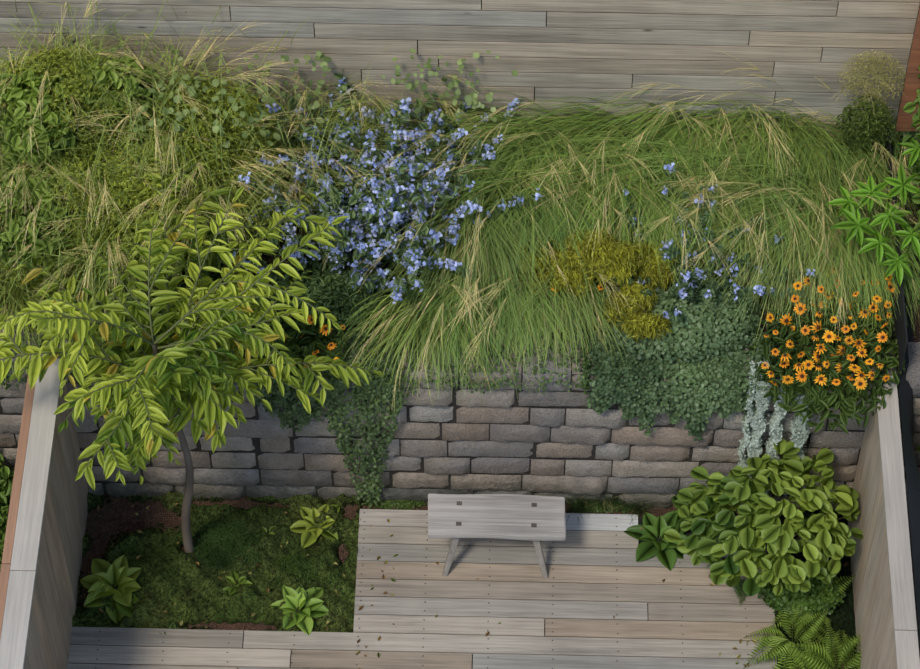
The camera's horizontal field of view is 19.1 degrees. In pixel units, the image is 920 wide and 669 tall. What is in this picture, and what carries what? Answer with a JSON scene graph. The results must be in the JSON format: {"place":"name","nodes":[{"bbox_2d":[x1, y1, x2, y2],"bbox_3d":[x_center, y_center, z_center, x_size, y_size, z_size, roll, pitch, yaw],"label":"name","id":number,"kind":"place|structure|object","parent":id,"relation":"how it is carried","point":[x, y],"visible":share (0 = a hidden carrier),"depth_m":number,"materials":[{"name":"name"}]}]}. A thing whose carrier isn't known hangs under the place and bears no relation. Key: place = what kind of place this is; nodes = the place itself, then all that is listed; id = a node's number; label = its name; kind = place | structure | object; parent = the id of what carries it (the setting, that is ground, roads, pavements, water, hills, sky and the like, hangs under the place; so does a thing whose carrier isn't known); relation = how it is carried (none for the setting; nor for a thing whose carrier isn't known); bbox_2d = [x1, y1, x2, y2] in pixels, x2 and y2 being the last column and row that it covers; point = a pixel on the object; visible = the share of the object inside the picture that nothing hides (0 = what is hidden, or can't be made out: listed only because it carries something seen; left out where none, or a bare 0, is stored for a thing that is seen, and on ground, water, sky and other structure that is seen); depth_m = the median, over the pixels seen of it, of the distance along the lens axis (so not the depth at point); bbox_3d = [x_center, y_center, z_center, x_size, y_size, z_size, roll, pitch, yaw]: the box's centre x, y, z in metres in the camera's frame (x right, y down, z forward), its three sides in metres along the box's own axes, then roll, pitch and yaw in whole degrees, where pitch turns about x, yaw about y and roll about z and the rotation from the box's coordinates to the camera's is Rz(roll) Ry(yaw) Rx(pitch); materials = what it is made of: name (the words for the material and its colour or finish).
{"place":"outdoors","nodes":[
{"label":"outdoors","id":0,"kind":"place"},
{"bbox_2d":[0,0,919,149],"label":"wooden deck","id":1,"kind":"structure","parent":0,"point":[585,49],"depth_m":16.80,"materials":[{"name":"grey wood"}]},
{"bbox_2d":[0,2,919,668],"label":"ground","id":2,"kind":"structure","parent":0,"point":[108,520],"depth_m":17.73,"materials":[{"name":"soil"}]},
{"bbox_2d":[24,376,87,668],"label":"fence boards","id":3,"kind":"object","parent":2,"relation":"on","point":[55,593],"visible":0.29,"depth_m":16.64,"materials":[{"name":"grey wood"}]},
{"bbox_2d":[0,359,59,668],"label":"fence cap","id":4,"kind":"object","parent":3,"relation":"on","point":[26,509],"visible":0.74,"depth_m":15.92,"materials":[{"name":"grey wood"}]},
{"bbox_2d":[72,491,359,632],"bbox_3d":[-1.539,1.444,17.483,1.765,0.147,1.010,1,55,1],"label":"moss bed","id":5,"kind":"object","parent":2,"relation":"on","point":[170,575],"visible":0.77,"depth_m":17.45,"materials":[{"name":"green plant"}]},
{"bbox_2d":[0,127,383,552],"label":"tree","id":6,"kind":"object","parent":5,"relation":"on","point":[157,390],"depth_m":15.83,"materials":[{"name":"green plant"}]},
{"bbox_2d":[191,518,318,588],"bbox_3d":[-1.314,1.375,17.531,0.895,0.156,0.430,14,56,10],"label":"moss clump","id":7,"kind":"object","parent":5,"relation":"on","point":[209,530],"visible":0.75,"depth_m":17.51,"materials":[{"name":"green plant"}]},
{"bbox_2d":[80,495,722,637],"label":"leafy plants","id":8,"kind":"object","parent":2,"relation":"on","point":[104,577],"visible":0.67,"depth_m":17.38,"materials":[{"name":"green plant"}]},
{"bbox_2d":[67,509,776,668],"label":"deck","id":9,"kind":"structure","parent":2,"relation":"on","point":[584,609],"depth_m":17.23,"materials":[{"name":"grey wood"}]},
{"bbox_2d":[95,512,748,668],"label":"deck screws","id":10,"kind":"object","parent":9,"relation":"in","point":[488,612],"visible":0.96,"depth_m":17.23,"materials":[{"name":"grey metal"}]},
{"bbox_2d":[97,499,759,668],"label":"fallen leaves","id":11,"kind":"object","parent":9,"relation":"on","point":[385,592],"visible":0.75,"depth_m":17.36,"materials":[{"name":"brown plant"}]},
{"bbox_2d":[428,493,565,577],"bbox_3d":[0.229,1.253,17.343,0.867,0.443,0.403,1,55,1],"label":"bench","id":12,"kind":"object","parent":9,"relation":"on","point":[536,519],"visible":1,"depth_m":17.16,"materials":[{"name":"grey wood"}]},
{"bbox_2d":[0,328,919,514],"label":"retaining wall","id":13,"kind":"structure","parent":2,"relation":"on","point":[557,441],"depth_m":17.26,"materials":[{"name":"stone"}]},
{"bbox_2d":[737,360,814,496],"bbox_3d":[1.944,0.638,17.065,0.421,1.384,0.227,1,55,1],"label":"silver trailing plant","id":14,"kind":"object","parent":13,"relation":"hanging from","point":[752,441],"visible":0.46,"depth_m":16.83,"materials":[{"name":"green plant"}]},
{"bbox_2d":[0,206,919,569],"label":"neighbour plants","id":15,"kind":"object","parent":2,"relation":"on","point":[6,478],"visible":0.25,"depth_m":16.95,"materials":[{"name":"green plant"}]},
{"bbox_2d":[361,498,635,513],"bbox_3d":[0.252,1.101,17.774,1.791,0.072,0.115,1,55,1],"label":"grass strip","id":16,"kind":"object","parent":2,"relation":"on","point":[401,504],"visible":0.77,"depth_m":17.77,"materials":[{"name":"green plant"}]},
{"bbox_2d":[237,518,766,668],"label":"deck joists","id":17,"kind":"object","parent":2,"relation":"on","point":[687,533],"depth_m":17.60,"materials":[{"name":"black wood"}]},
{"bbox_2d":[565,493,658,525],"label":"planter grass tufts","id":18,"kind":"object","parent":2,"relation":"on","point":[581,502],"visible":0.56,"depth_m":17.71,"materials":[{"name":"green plant"}]},
{"bbox_2d":[676,509,856,668],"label":"soil","id":19,"kind":"structure","parent":2,"relation":"on","point":[842,616],"depth_m":17.30,"materials":[{"name":"black soil"}]},
{"bbox_2d":[664,437,862,618],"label":"bed shrubs","id":20,"kind":"object","parent":19,"relation":"on","point":[718,501],"visible":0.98,"depth_m":16.75,"materials":[{"name":"green plant"}]},
{"bbox_2d":[721,557,860,668],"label":"ferns","id":21,"kind":"object","parent":19,"relation":"on","point":[813,657],"visible":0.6,"depth_m":17.03,"materials":[{"name":"green plant"}]},
{"bbox_2d":[735,485,843,554],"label":"bed stems","id":22,"kind":"object","parent":2,"relation":"on","point":[797,538],"visible":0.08,"depth_m":17.13,"materials":[{"name":"green plant"}]},
{"bbox_2d":[848,386,896,668],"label":"fence boards","id":23,"kind":"object","parent":2,"relation":"on","point":[872,598],"visible":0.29,"depth_m":16.57,"materials":[{"name":"grey wood"}]},
{"bbox_2d":[875,375,919,668],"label":"fence cap","id":24,"kind":"object","parent":23,"relation":"on","point":[900,569],"visible":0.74,"depth_m":15.85,"materials":[{"name":"grey wood"}]},
{"bbox_2d":[0,0,919,412],"bbox_3d":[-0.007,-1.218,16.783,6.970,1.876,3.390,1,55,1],"label":"ornamental grass","id":25,"kind":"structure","parent":0,"point":[586,172],"depth_m":16.73,"materials":[{"name":"green plant"}]},
{"bbox_2d":[0,0,467,380],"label":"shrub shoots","id":26,"kind":"object","parent":25,"relation":"on","point":[118,167],"visible":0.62,"depth_m":16.32,"materials":[{"name":"green plant"}]},
{"bbox_2d":[0,41,517,305],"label":"mixed shrubs","id":27,"kind":"object","parent":25,"relation":"on","point":[20,91],"visible":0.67,"depth_m":16.44,"materials":[{"name":"green plant"}]},
{"bbox_2d":[0,268,779,505],"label":"trailing groundcover","id":28,"kind":"object","parent":25,"relation":"on","point":[711,338],"visible":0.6,"depth_m":16.63,"materials":[{"name":"green plant"}]},
{"bbox_2d":[36,73,814,346],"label":"flowers","id":29,"kind":"object","parent":25,"relation":"on","point":[319,284],"depth_m":16.70,"materials":[{"name":"blue plant"}]},
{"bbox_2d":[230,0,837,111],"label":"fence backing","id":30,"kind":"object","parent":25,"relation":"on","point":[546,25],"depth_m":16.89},
{"bbox_2d":[263,267,905,433],"bbox_3d":[0.708,0.036,16.524,3.973,0.625,1.124,1,55,1],"label":"rudbeckia","id":31,"kind":"object","parent":25,"relation":"on","point":[822,399],"depth_m":16.43,"materials":[{"name":"orange plant"}]},
{"bbox_2d":[512,220,678,342],"bbox_3d":[0.873,-0.418,16.750,1.184,0.587,0.875,22,57,15],"label":"shrub","id":32,"kind":"object","parent":25,"relation":"on","point":[607,256],"depth_m":16.56,"materials":[{"name":"yellow plant"}]},
{"bbox_2d":[827,49,919,306],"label":"perennials","id":33,"kind":"object","parent":25,"relation":"on","point":[857,225],"visible":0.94,"depth_m":16.44,"materials":[{"name":"green plant"}]},
{"bbox_2d":[880,127,919,639],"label":"edging","id":34,"kind":"object","parent":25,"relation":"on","point":[903,332],"visible":0.5,"depth_m":16.38,"materials":[{"name":"black wood"}]},
{"bbox_2d":[895,8,919,130],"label":"neighbour fence","id":35,"kind":"object","parent":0,"point":[912,82],"visible":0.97,"depth_m":16.69,"materials":[{"name":"brown wood"}]}
]}

